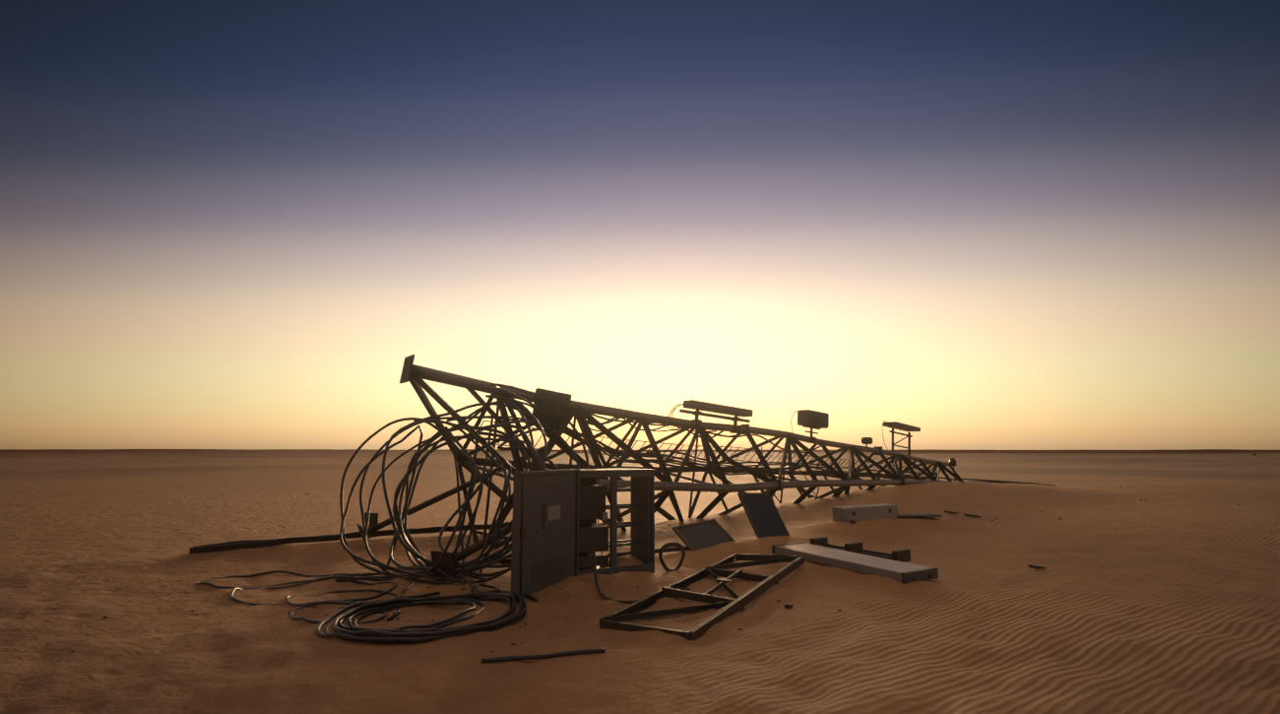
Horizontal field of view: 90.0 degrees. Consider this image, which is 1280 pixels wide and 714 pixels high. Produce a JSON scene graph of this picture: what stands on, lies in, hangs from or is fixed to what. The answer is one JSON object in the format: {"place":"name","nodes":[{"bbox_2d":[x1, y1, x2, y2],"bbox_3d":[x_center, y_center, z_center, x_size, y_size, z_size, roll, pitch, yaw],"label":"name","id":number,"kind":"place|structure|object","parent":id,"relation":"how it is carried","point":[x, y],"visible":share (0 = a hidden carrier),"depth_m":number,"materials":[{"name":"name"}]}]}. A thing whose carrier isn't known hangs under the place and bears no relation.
{"place":"outdoors","nodes":[
{"label":"outdoors","id":0,"kind":"place"},
{"bbox_2d":[0,448,1279,713],"bbox_3d":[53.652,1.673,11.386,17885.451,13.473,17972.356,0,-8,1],"label":"desert ground","id":1,"kind":"structure","parent":0,"point":[1152,587],"depth_m":6.93,"materials":[{"name":"brown sand"}]},
{"bbox_2d":[189,512,510,554],"bbox_3d":[-4.603,2.965,11.121,5.255,0.511,0.495,4,-9,-28],"label":"pole","id":2,"kind":"object","parent":1,"relation":"on","point":[255,544],"visible":0.69,"depth_m":10.49,"materials":[{"name":"metal"}]},
{"bbox_2d":[194,383,937,662],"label":"feeder cables","id":3,"kind":"object","parent":1,"relation":"on","point":[429,632],"visible":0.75,"depth_m":8.20,"materials":[{"name":"rubber"}]},
{"bbox_2d":[510,467,655,601],"bbox_3d":[-0.837,2.086,7.942,0.986,1.380,2.446,-7,-11,42],"label":"equipment cabinet","id":4,"kind":"object","parent":1,"relation":"on","point":[559,533],"visible":0.92,"depth_m":7.72,"materials":[{"name":"metal"}]},
{"bbox_2d":[599,555,643,568],"bbox_3d":[-0.231,2.688,8.440,0.609,0.142,0.613,0,-8,1],"label":"sand heap in cabinet","id":5,"kind":"object","parent":4,"relation":"in","point":[627,560],"visible":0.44,"depth_m":8.29,"materials":[{"name":"brown sand"}]},
{"bbox_2d":[71,453,1279,651],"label":"scattered stones","id":6,"kind":"object","parent":1,"relation":"on","point":[569,598],"visible":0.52,"depth_m":6.52,"materials":[{"name":"brown stone"}]},
{"bbox_2d":[599,553,804,639],"bbox_3d":[0.896,2.580,7.211,0.996,0.291,3.400,-5,-10,30],"label":"platform frame","id":7,"kind":"object","parent":1,"relation":"on","point":[729,607],"visible":0.92,"depth_m":6.81,"materials":[{"name":"metal"}]},
{"bbox_2d":[672,518,735,551],"bbox_3d":[1.010,2.808,10.075,0.820,0.422,0.583,5,-10,-30],"label":"solar module","id":8,"kind":"object","parent":1,"relation":"on","point":[700,535],"visible":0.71,"depth_m":10.08,"materials":[{"name":"black glass"}]},
{"bbox_2d":[356,354,1055,577],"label":"lattice tower","id":9,"kind":"structure","parent":1,"relation":"on","point":[415,375],"depth_m":11.99,"materials":[{"name":"metal"}]},
{"bbox_2d":[667,399,753,433],"bbox_3d":[1.510,1.264,13.454,2.226,0.650,0.300,6,-10,-35],"label":"antenna","id":10,"kind":"object","parent":9,"relation":"on","point":[699,406],"visible":0.83,"depth_m":13.39,"materials":[{"name":"metal"}]},
{"bbox_2d":[790,409,829,443],"bbox_3d":[4.016,1.656,15.251,1.219,0.780,0.386,6,-10,-37],"label":"radio unit on post","id":11,"kind":"object","parent":9,"relation":"on","point":[811,419],"visible":0.83,"depth_m":15.23,"materials":[{"name":"metal"}]},
{"bbox_2d":[861,437,872,447],"bbox_3d":[5.928,2.249,16.708,0.180,0.312,0.221,7,-11,-38],"label":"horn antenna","id":12,"kind":"object","parent":9,"relation":"on","point":[866,440],"visible":0.92,"depth_m":16.66,"materials":[{"name":"metal"}]},
{"bbox_2d":[882,420,920,465],"bbox_3d":[7.160,2.396,17.679,1.629,1.240,0.420,6,-10,-37],"label":"panel antenna on frame","id":13,"kind":"object","parent":9,"relation":"on","point":[899,425],"visible":0.92,"depth_m":17.65,"materials":[{"name":"metal"}]},
{"bbox_2d":[949,457,957,465],"bbox_3d":[9.516,3.188,19.473,0.210,0.260,0.210,0,-8,1],"label":"obstruction lamp","id":14,"kind":"object","parent":9,"relation":"on","point":[952,462],"visible":1,"depth_m":19.40,"materials":[{"name":"glass"}]},
{"bbox_2d":[737,492,789,537],"bbox_3d":[2.095,2.681,10.819,0.769,0.760,0.479,6,-10,-37],"label":"solar module","id":15,"kind":"object","parent":1,"relation":"on","point":[763,515],"visible":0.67,"depth_m":10.81,"materials":[{"name":"black glass"}]},
{"bbox_2d":[618,510,1046,609],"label":"metal scraps","id":16,"kind":"object","parent":1,"relation":"on","point":[790,606],"visible":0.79,"depth_m":8.39,"materials":[{"name":"metal"}]},
{"bbox_2d":[771,541,938,583],"bbox_3d":[2.797,2.720,8.564,0.640,0.174,2.244,5,-10,-32],"label":"panel antenna","id":17,"kind":"object","parent":1,"relation":"on","point":[904,572],"visible":1,"depth_m":8.26,"materials":[{"name":"grey metal"}]},
{"bbox_2d":[810,536,910,562],"bbox_3d":[3.212,2.834,9.434,0.400,0.184,1.462,6,-10,-36],"label":"metal bracket","id":18,"kind":"object","parent":1,"relation":"on","point":[903,555],"visible":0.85,"depth_m":9.37,"materials":[{"name":"metal"}]},
{"bbox_2d":[832,503,942,521],"bbox_3d":[4.783,3.026,12.432,2.118,0.332,0.502,2,-8,-12],"label":"panel antenna","id":19,"kind":"object","parent":1,"relation":"on","point":[848,513],"visible":0.75,"depth_m":12.20,"materials":[{"name":"metal"}]},
{"bbox_2d":[0,0,1279,449],"label":"sky","id":20,"kind":"structure","parent":0,"point":[973,224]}
]}

